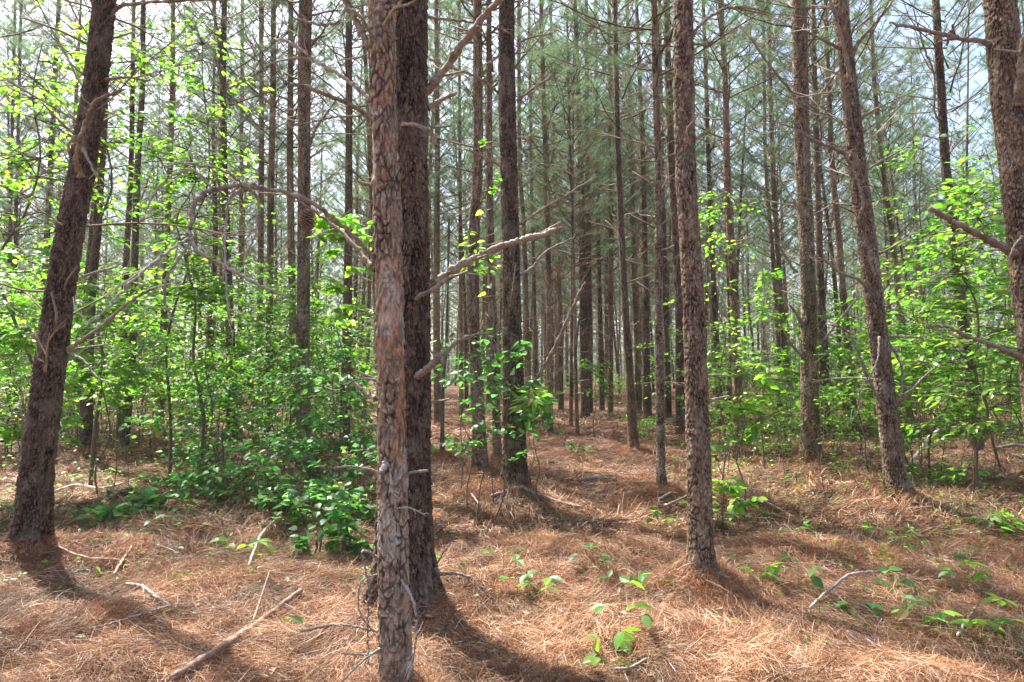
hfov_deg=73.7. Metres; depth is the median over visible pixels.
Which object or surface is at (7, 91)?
pine tree
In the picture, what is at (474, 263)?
sapling
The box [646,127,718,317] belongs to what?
pine tree
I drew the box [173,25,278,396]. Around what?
pine tree
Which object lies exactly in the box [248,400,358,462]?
grape bush
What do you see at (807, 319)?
pine tree
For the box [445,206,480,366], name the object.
pine tree
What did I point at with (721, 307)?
pine tree
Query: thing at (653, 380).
pine tree
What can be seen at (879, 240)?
pine tree
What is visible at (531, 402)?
sapling
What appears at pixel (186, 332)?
sapling
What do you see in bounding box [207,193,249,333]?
pine tree
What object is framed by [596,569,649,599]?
seedling
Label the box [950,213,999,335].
pine tree
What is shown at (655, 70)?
pine tree
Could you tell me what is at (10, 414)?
sapling
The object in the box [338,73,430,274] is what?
pine tree
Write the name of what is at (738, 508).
sapling
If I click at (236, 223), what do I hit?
pine tree
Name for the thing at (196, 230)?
pine tree
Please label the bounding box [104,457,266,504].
grape bush
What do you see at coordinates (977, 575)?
seedling
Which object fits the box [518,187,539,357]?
pine tree
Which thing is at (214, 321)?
pine tree
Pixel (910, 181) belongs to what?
pine tree
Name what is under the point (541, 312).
pine tree
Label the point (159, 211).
pine tree
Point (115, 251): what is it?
pine tree
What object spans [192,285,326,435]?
sapling
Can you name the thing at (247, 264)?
pine tree
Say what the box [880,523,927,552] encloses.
seedling
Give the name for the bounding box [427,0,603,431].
pine tree
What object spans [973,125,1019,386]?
pine tree
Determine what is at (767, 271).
pine tree
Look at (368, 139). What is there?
pine tree
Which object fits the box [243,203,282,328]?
pine tree
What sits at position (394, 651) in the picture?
pine tree
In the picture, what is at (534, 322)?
pine tree
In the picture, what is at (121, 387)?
sapling
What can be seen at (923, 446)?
fallen limb
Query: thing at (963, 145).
pine tree
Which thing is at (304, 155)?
pine tree
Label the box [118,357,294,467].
sapling
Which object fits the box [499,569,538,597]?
seedling
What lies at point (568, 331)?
pine tree
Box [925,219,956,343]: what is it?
pine tree
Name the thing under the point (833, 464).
seedling
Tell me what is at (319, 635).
fallen stick
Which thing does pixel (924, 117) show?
pine tree
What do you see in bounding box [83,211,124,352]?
pine tree
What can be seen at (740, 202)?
pine tree
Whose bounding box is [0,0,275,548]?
pine tree
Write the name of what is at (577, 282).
pine tree
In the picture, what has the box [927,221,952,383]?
pine tree
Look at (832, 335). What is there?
sapling
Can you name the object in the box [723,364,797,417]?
sapling
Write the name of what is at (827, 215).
pine tree
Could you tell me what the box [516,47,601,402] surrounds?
pine tree
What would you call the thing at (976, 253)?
pine tree
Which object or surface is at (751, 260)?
pine tree
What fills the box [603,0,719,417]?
pine tree
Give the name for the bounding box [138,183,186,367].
pine tree
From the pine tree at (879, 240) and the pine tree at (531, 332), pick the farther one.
the pine tree at (531, 332)
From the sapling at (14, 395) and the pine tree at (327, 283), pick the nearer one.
the sapling at (14, 395)
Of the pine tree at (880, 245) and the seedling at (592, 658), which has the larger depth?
the pine tree at (880, 245)
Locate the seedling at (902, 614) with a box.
[891,594,962,624]
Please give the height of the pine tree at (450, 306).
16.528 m
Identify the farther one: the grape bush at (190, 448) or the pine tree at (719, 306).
the pine tree at (719, 306)
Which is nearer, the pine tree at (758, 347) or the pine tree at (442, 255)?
the pine tree at (442, 255)
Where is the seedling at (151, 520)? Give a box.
[144,514,180,526]
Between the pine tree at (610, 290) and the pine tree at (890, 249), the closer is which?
the pine tree at (610, 290)
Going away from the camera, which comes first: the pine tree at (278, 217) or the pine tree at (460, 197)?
the pine tree at (460, 197)
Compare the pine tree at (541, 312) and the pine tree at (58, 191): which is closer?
the pine tree at (58, 191)
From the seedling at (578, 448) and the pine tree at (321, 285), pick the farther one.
the pine tree at (321, 285)
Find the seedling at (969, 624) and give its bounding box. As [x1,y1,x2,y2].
[949,615,1014,642]
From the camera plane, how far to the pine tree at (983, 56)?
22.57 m
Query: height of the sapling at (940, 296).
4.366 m
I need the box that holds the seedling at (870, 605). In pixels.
[832,601,887,612]
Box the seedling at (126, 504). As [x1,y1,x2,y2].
[110,494,143,518]
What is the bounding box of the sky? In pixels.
[0,0,1023,376]
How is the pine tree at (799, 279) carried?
on the ground
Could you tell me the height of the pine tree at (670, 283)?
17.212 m
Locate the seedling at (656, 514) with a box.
[647,510,678,525]
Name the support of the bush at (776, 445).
on the ground
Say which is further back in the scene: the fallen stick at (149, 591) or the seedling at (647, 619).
the fallen stick at (149, 591)
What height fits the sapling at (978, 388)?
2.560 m
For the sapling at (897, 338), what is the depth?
25.95 m
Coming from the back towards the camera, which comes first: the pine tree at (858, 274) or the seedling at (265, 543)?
the pine tree at (858, 274)
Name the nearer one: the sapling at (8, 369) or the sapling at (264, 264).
the sapling at (264, 264)
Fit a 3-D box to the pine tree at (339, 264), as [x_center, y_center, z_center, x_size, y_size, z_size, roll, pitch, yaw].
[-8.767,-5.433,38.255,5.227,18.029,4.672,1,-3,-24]
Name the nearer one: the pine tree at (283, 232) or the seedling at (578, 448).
the seedling at (578, 448)
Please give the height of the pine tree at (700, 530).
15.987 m
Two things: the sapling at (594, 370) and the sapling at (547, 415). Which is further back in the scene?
the sapling at (594, 370)
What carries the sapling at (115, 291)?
on the ground
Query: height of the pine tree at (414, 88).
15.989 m
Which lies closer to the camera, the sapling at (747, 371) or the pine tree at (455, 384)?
the sapling at (747, 371)
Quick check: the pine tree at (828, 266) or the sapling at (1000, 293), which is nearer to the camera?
the sapling at (1000, 293)
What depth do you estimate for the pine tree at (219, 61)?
16.17 m
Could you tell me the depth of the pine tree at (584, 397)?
23.00 m
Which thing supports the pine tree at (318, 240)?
on the ground
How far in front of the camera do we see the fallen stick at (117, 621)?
4.35 m
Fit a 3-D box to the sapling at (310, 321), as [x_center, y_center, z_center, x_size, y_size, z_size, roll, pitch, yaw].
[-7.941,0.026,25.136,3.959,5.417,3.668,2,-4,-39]
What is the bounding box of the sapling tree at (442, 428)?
[440,218,449,451]
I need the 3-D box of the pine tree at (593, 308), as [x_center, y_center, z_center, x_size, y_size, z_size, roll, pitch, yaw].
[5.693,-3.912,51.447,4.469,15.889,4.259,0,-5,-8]
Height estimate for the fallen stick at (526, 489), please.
0.266 m
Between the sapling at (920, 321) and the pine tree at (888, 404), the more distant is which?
the sapling at (920, 321)
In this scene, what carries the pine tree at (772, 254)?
on the ground
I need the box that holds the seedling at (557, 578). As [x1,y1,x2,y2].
[514,573,562,600]
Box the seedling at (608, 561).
[568,542,613,566]
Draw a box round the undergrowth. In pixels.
[0,392,1023,665]
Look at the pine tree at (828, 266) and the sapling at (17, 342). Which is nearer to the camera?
the sapling at (17, 342)
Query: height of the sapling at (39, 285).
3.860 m
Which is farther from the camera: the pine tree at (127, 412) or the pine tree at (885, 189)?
the pine tree at (885, 189)
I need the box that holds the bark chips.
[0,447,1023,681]
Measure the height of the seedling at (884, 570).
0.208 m
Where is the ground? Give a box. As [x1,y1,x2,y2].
[0,377,1023,681]
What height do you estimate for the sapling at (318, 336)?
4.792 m
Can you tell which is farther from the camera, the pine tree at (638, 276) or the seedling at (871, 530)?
the pine tree at (638, 276)
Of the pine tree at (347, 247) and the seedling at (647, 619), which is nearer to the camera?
the seedling at (647, 619)
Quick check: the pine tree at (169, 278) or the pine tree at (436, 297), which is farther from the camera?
the pine tree at (169, 278)
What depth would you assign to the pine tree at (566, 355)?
59.44 m
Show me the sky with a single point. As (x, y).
(980, 76)
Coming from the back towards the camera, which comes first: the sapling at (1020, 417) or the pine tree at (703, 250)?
the pine tree at (703, 250)
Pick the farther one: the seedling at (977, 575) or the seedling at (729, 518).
the seedling at (729, 518)
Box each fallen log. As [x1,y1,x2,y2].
[579,476,616,481]
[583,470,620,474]
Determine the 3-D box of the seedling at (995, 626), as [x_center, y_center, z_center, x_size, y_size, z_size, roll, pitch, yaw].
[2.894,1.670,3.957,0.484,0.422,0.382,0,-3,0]
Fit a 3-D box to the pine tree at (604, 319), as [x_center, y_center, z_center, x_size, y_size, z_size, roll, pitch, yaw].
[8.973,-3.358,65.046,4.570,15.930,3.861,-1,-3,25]
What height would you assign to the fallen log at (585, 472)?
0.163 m
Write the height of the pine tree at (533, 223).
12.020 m
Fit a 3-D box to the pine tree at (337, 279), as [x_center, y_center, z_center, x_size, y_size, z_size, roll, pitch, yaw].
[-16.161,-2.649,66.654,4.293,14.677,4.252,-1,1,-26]
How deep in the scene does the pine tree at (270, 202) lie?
17.16 m
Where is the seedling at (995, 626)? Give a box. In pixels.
[971,592,1023,657]
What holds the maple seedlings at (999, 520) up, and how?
on the ground
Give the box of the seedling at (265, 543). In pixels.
[237,538,274,552]
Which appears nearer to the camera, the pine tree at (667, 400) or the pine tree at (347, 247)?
the pine tree at (347, 247)
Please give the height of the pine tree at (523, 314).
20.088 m
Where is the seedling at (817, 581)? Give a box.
[769,553,824,592]
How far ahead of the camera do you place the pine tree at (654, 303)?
59.31 m
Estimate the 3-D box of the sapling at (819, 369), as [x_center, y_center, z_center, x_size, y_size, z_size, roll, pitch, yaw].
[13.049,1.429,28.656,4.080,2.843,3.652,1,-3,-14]
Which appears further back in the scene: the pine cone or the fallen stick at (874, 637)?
the fallen stick at (874, 637)
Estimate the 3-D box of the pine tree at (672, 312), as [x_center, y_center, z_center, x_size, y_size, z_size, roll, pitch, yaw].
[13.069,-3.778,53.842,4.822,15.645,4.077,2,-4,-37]
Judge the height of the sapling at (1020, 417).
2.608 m
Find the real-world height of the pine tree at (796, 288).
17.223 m
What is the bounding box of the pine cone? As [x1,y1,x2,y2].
[299,209,316,230]
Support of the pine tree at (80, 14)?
on the ground
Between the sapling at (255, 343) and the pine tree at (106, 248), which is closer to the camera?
the sapling at (255, 343)
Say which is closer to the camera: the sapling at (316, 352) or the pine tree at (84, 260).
the sapling at (316, 352)
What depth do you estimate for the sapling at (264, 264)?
15.13 m
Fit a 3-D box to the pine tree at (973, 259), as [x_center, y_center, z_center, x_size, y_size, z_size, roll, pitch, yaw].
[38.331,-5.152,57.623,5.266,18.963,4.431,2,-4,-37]
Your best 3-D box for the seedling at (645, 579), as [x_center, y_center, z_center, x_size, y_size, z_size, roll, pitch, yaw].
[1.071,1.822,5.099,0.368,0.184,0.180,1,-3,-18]
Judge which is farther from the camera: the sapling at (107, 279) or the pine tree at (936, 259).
the pine tree at (936, 259)
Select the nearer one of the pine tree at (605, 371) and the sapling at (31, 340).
the sapling at (31, 340)
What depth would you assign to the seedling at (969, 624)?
4.11 m
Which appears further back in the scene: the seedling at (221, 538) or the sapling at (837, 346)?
the sapling at (837, 346)
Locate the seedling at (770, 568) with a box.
[738,562,781,582]
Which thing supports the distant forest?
on the ground
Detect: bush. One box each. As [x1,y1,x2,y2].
[66,502,151,534]
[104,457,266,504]
[114,487,199,516]
[152,438,336,513]
[156,422,266,465]
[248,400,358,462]
[248,468,374,533]
[288,513,338,557]
[295,443,377,523]
[318,386,376,457]
[320,483,374,556]
[432,437,466,451]
[593,372,655,401]
[619,413,667,439]
[708,402,831,458]
[764,375,879,451]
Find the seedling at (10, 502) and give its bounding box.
[0,494,14,531]
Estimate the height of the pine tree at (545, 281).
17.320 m
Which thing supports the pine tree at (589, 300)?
on the ground
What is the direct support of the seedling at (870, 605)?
on the ground
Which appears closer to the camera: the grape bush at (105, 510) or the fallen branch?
the fallen branch
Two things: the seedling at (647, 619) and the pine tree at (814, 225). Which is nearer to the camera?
the seedling at (647, 619)
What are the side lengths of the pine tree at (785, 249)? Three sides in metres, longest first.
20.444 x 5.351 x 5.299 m
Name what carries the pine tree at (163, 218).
on the ground
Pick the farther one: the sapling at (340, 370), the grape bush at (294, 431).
the sapling at (340, 370)
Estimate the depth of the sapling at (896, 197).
11.02 m
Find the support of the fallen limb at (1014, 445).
on the ground
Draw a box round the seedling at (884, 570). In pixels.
[872,566,915,589]
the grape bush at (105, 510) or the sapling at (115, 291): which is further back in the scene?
the sapling at (115, 291)
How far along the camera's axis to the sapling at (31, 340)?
20.37 m
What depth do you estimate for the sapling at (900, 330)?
11.78 m
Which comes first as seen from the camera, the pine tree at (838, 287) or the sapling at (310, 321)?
the sapling at (310, 321)
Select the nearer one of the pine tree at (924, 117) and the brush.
the brush
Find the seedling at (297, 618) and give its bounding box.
[275,615,304,653]
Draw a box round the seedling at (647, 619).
[588,575,653,631]
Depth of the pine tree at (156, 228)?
33.72 m
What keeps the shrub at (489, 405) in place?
on the ground
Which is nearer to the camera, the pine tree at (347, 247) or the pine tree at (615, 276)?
the pine tree at (347, 247)
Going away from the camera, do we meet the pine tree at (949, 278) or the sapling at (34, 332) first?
the sapling at (34, 332)
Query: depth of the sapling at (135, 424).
15.45 m
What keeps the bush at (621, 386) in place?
on the ground
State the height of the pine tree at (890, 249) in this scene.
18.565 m
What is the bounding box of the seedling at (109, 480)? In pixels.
[89,467,115,483]
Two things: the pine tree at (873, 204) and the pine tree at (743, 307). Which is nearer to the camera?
the pine tree at (873, 204)
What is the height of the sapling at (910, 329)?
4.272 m
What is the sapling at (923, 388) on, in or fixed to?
on the ground
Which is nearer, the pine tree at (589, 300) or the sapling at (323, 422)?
the sapling at (323, 422)
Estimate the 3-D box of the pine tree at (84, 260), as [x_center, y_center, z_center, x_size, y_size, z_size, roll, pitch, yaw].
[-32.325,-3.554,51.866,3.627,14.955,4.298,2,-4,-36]
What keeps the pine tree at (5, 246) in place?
on the ground
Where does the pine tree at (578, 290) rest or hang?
on the ground
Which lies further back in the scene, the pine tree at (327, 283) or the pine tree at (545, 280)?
the pine tree at (327, 283)
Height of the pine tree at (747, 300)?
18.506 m
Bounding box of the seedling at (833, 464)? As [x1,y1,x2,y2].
[830,461,848,472]
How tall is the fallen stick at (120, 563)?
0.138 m
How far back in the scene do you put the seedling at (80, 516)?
7.07 m
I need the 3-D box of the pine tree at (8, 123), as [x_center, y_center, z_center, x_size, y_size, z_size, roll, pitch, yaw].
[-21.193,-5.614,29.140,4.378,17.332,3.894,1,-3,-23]
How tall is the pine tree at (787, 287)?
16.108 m
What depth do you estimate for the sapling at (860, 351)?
29.03 m
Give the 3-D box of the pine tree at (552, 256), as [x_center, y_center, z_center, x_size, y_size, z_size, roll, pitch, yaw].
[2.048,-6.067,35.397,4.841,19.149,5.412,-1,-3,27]
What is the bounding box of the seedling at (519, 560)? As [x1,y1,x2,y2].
[480,547,524,574]
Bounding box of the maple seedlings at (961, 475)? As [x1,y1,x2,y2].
[881,462,1003,488]
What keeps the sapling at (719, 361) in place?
on the ground
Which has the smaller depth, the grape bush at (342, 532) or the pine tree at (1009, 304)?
the grape bush at (342, 532)
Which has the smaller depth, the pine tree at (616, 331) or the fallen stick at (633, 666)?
the fallen stick at (633, 666)
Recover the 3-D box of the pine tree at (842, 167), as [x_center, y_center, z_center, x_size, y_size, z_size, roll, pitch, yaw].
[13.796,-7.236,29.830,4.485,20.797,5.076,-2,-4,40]
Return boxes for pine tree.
[0,0,65,404]
[0,0,84,313]
[0,0,86,411]
[0,0,126,327]
[0,0,145,420]
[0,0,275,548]
[0,17,57,397]
[0,105,61,355]
[0,158,24,306]
[0,180,28,374]
[2,0,217,449]
[2,0,228,437]
[7,65,104,277]
[18,110,72,295]
[18,190,57,324]
[53,115,146,316]
[73,0,428,681]
[76,200,109,313]
[76,201,104,310]
[82,134,128,389]
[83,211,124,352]
[102,68,178,318]
[106,37,209,400]
[107,0,258,426]
[107,161,164,369]
[112,0,344,438]
[114,111,185,384]
[115,181,158,323]
[118,0,153,447]
[121,115,188,350]
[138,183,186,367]
[138,211,157,374]
[140,2,237,403]
[142,200,180,371]
[150,0,286,422]
[157,0,352,426]
[157,101,236,373]
[158,179,191,367]
[168,0,345,432]
[172,200,209,380]
[173,0,297,411]
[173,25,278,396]
[178,80,248,390]
[190,209,218,361]
[199,0,369,430]
[199,125,265,324]
[203,49,284,377]
[206,0,372,469]
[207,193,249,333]
[229,54,316,391]
[230,190,266,335]
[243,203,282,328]
[244,151,296,334]
[245,174,296,371]
[250,130,297,373]
[255,213,295,342]
[265,211,295,327]
[268,36,358,356]
[274,130,342,373]
[278,0,453,445]
[283,0,373,408]
[293,0,458,426]
[310,159,353,364]
[310,230,343,384]
[310,244,335,383]
[311,90,371,376]
[315,7,430,415]
[317,96,373,400]
[318,246,341,375]
[324,157,371,376]
[328,173,372,363]
[331,251,357,331]
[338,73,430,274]
[357,0,500,422]
[360,0,575,470]
[360,273,375,384]
[361,0,563,612]
[427,0,485,312]
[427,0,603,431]
[428,0,500,407]
[428,0,500,415]
[428,0,578,457]
[428,101,457,371]
[428,135,466,375]
[429,0,592,486]
[430,208,458,373]
[430,213,457,356]
[430,240,454,358]
[433,105,484,393]
[440,182,479,385]
[442,74,521,391]
[445,68,521,404]
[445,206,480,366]
[449,213,484,322]
[449,241,464,353]
[457,161,499,347]
[461,0,631,433]
[467,126,528,391]
[479,119,531,387]
[480,98,540,335]
[483,0,578,410]
[483,0,663,434]
[493,0,739,449]
[493,181,530,373]
[494,38,592,384]
[500,72,600,390]
[516,4,595,409]
[516,39,633,425]
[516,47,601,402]
[518,124,554,375]
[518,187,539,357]
[519,151,567,389]
[520,167,570,391]
[520,200,540,372]
[520,202,570,355]
[521,214,540,377]
[522,269,565,358]
[524,0,636,417]
[527,0,647,413]
[530,139,576,379]
[532,0,786,487]
[538,0,650,409]
[550,0,667,416]
[553,0,719,421]
[553,118,617,392]
[553,263,577,386]
[560,140,618,382]
[560,199,578,376]
[561,206,604,359]
[561,263,577,383]
[564,193,596,368]
[565,0,674,412]
[566,179,618,374]
[574,25,666,398]
[576,187,617,371]
[577,88,640,377]
[591,121,640,391]
[591,178,641,394]
[593,261,629,355]
[594,195,631,373]
[595,78,670,397]
[601,155,647,361]
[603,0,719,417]
[603,234,632,372]
[605,0,760,434]
[605,0,833,444]
[605,121,666,342]
[614,136,670,372]
[615,148,671,396]
[618,205,654,330]
[624,52,717,340]
[629,0,790,423]
[629,150,666,391]
[646,74,733,365]
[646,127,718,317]
[648,186,674,387]
[648,210,674,363]
[650,165,682,368]
[652,225,675,387]
[664,0,773,578]
[664,0,892,458]
[666,164,724,371]
[667,38,758,352]
[669,122,725,329]
[693,0,793,402]
[695,0,793,417]
[698,0,837,416]
[701,184,749,394]
[701,204,726,360]
[701,230,726,379]
[702,212,740,370]
[711,0,844,419]
[713,0,924,435]
[713,0,941,493]
[717,134,776,389]
[717,198,769,385]
[719,198,767,386]
[734,171,781,353]
[738,217,769,384]
[741,58,813,384]
[744,182,798,381]
[745,0,925,432]
[745,149,799,382]
[748,0,886,414]
[752,257,774,367]
[759,215,799,375]
[766,0,878,368]
[782,59,876,315]
[782,90,850,365]
[787,226,815,353]
[789,219,829,328]
[812,0,1023,449]
[820,0,966,418]
[823,157,891,387]
[823,213,859,369]
[833,53,912,396]
[834,150,888,386]
[835,134,899,326]
[836,18,962,406]
[841,107,927,348]
[858,153,921,351]
[859,205,901,323]
[871,93,947,398]
[873,33,979,393]
[876,180,912,322]
[879,122,945,357]
[888,0,1004,413]
[889,0,1023,433]
[905,172,952,376]
[906,191,952,376]
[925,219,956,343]
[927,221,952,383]
[928,120,994,348]
[932,176,980,383]
[940,171,997,324]
[943,164,1000,336]
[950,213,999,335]
[961,94,1011,355]
[962,0,1023,303]
[968,170,1006,285]
[971,10,1022,361]
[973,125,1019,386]
[986,0,1022,320]
[990,231,1013,364]
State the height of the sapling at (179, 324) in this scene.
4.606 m
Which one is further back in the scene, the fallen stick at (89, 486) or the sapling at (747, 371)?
the sapling at (747, 371)
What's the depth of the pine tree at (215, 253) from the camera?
21.42 m
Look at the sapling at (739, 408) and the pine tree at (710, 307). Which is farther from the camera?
the pine tree at (710, 307)
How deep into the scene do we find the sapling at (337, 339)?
29.06 m
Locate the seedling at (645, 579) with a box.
[633,571,677,590]
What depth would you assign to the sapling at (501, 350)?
35.01 m
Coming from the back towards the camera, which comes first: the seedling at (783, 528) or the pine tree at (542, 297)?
the pine tree at (542, 297)
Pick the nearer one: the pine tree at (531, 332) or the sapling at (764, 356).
the sapling at (764, 356)
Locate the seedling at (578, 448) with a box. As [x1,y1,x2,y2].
[565,441,591,453]
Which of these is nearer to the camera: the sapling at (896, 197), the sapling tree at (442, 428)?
the sapling at (896, 197)
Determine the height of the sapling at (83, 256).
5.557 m
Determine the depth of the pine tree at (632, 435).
14.48 m
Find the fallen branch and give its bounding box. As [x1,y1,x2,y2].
[169,572,302,680]
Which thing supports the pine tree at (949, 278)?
on the ground
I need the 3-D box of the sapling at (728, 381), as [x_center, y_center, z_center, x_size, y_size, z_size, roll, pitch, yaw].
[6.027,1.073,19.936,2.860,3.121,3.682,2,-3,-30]
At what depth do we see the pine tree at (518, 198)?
44.87 m
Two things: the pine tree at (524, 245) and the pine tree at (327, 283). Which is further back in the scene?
the pine tree at (327, 283)
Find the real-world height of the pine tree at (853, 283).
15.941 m
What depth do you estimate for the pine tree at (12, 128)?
26.43 m
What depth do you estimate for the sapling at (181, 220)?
11.06 m
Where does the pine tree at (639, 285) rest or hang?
on the ground
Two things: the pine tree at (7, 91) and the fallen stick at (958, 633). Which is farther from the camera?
the pine tree at (7, 91)
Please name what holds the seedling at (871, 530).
on the ground
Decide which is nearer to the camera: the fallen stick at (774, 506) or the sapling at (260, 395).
the fallen stick at (774, 506)
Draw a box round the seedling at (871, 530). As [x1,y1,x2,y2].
[863,526,893,535]
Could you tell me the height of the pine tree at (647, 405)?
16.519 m
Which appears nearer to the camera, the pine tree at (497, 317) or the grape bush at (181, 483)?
the grape bush at (181, 483)
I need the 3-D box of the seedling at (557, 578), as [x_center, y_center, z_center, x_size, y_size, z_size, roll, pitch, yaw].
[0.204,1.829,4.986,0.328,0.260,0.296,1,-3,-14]
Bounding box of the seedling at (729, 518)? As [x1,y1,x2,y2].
[713,509,735,527]
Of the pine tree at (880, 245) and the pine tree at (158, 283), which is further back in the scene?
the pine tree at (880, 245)
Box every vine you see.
[475,127,504,503]
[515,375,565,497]
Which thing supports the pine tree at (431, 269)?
on the ground
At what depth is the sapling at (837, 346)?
17.94 m
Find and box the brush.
[0,313,1018,498]
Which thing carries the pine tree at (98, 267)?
on the ground
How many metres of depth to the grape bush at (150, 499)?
7.95 m
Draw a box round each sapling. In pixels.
[0,42,145,367]
[0,236,108,452]
[0,241,98,450]
[0,258,115,427]
[0,266,190,445]
[0,281,44,420]
[0,289,28,420]
[0,293,107,451]
[0,309,33,408]
[0,338,75,426]
[0,368,30,421]
[2,280,153,430]
[3,317,105,406]
[6,221,174,440]
[15,274,179,494]
[20,0,208,490]
[20,228,197,430]
[27,317,150,424]
[58,302,246,446]
[74,131,275,476]
[74,253,295,465]
[75,234,198,422]
[75,365,181,439]
[106,281,256,426]
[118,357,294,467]
[120,339,247,432]
[126,13,283,469]
[141,290,254,411]
[144,360,266,441]
[146,356,193,406]
[170,309,366,434]
[173,270,332,428]
[182,254,371,435]
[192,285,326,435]
[200,247,376,474]
[231,250,376,437]
[238,280,360,406]
[240,324,377,491]
[250,274,339,411]
[281,306,374,419]
[284,295,373,391]
[306,201,374,504]
[310,338,374,412]
[457,224,501,487]
[468,329,540,373]
[508,385,553,521]
[538,364,579,391]
[564,368,597,391]
[576,357,620,435]
[620,320,674,394]
[632,321,779,444]
[663,184,764,478]
[678,456,767,527]
[706,329,780,425]
[707,268,803,468]
[708,362,779,517]
[709,355,767,405]
[717,292,847,427]
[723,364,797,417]
[741,331,771,392]
[748,305,861,416]
[749,311,911,423]
[764,354,843,438]
[771,267,867,409]
[773,338,996,471]
[776,326,869,418]
[789,347,862,385]
[819,288,975,468]
[829,326,895,401]
[829,362,924,432]
[830,178,1021,489]
[841,311,971,431]
[852,119,1016,479]
[860,300,926,409]
[860,350,952,430]
[869,280,976,427]
[896,349,960,423]
[898,232,1023,467]
[901,266,1019,437]
[908,141,1012,469]
[918,299,991,410]
[925,343,1015,418]
[936,344,1018,407]
[940,327,1017,404]
[950,349,1022,440]
[987,340,1017,398]
[990,350,1021,426]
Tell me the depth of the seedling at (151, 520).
6.64 m
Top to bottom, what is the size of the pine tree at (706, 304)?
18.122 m
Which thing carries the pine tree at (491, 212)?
on the ground
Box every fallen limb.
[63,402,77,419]
[908,404,955,464]
[995,444,1023,447]
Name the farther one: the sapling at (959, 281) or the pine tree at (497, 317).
the pine tree at (497, 317)
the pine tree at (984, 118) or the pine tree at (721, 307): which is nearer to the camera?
the pine tree at (984, 118)
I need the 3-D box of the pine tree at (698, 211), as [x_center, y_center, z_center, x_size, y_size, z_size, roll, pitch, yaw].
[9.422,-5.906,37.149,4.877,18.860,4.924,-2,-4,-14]
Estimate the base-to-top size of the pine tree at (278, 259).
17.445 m
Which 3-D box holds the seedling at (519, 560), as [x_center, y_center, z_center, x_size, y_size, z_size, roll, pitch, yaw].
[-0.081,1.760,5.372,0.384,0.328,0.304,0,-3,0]
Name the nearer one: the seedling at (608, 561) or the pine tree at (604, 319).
the seedling at (608, 561)
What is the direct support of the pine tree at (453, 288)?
on the ground
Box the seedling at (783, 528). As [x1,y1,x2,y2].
[779,520,814,531]
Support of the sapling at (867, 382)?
on the ground
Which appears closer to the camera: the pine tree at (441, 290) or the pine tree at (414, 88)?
the pine tree at (414, 88)
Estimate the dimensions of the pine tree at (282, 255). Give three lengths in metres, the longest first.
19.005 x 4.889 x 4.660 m
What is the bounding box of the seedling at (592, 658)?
[582,653,632,670]
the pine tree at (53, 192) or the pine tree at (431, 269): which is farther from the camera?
the pine tree at (53, 192)
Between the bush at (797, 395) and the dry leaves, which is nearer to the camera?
the dry leaves
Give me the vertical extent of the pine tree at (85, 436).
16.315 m
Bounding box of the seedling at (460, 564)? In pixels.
[436,553,466,571]
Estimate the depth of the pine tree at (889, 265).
53.58 m
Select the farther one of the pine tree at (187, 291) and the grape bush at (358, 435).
the pine tree at (187, 291)
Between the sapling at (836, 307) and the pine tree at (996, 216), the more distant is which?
the pine tree at (996, 216)
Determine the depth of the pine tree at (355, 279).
26.78 m
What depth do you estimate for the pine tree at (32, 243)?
59.81 m
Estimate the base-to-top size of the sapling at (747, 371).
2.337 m
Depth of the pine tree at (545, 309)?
43.44 m
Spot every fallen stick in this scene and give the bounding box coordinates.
[54,478,135,491]
[54,545,123,561]
[89,604,169,628]
[112,546,132,574]
[126,582,171,605]
[248,519,275,565]
[317,608,337,638]
[490,485,581,507]
[613,657,648,670]
[658,492,672,499]
[738,499,784,512]
[809,570,882,608]
[848,618,920,662]
[956,607,975,636]
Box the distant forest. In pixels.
[0,201,1019,383]
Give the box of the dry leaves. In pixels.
[0,478,1022,678]
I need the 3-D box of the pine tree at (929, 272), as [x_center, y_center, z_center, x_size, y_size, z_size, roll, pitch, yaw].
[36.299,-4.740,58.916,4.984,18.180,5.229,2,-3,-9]
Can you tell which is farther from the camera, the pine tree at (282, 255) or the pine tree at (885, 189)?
the pine tree at (282, 255)
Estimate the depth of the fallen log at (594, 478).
10.22 m
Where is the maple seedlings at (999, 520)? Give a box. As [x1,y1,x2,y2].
[956,508,1023,531]
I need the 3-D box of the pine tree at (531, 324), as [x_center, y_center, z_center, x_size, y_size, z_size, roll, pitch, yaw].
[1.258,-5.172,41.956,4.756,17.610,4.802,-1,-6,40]
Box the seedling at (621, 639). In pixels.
[579,625,640,656]
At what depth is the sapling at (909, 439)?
11.08 m
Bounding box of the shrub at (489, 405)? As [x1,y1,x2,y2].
[430,328,561,517]
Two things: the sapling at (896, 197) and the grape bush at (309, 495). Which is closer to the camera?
the grape bush at (309, 495)
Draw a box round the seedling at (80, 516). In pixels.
[71,508,100,529]
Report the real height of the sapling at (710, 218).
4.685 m
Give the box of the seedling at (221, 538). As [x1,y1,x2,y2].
[209,536,234,548]
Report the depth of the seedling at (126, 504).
7.34 m
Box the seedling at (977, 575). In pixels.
[938,554,992,582]
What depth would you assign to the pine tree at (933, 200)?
33.12 m

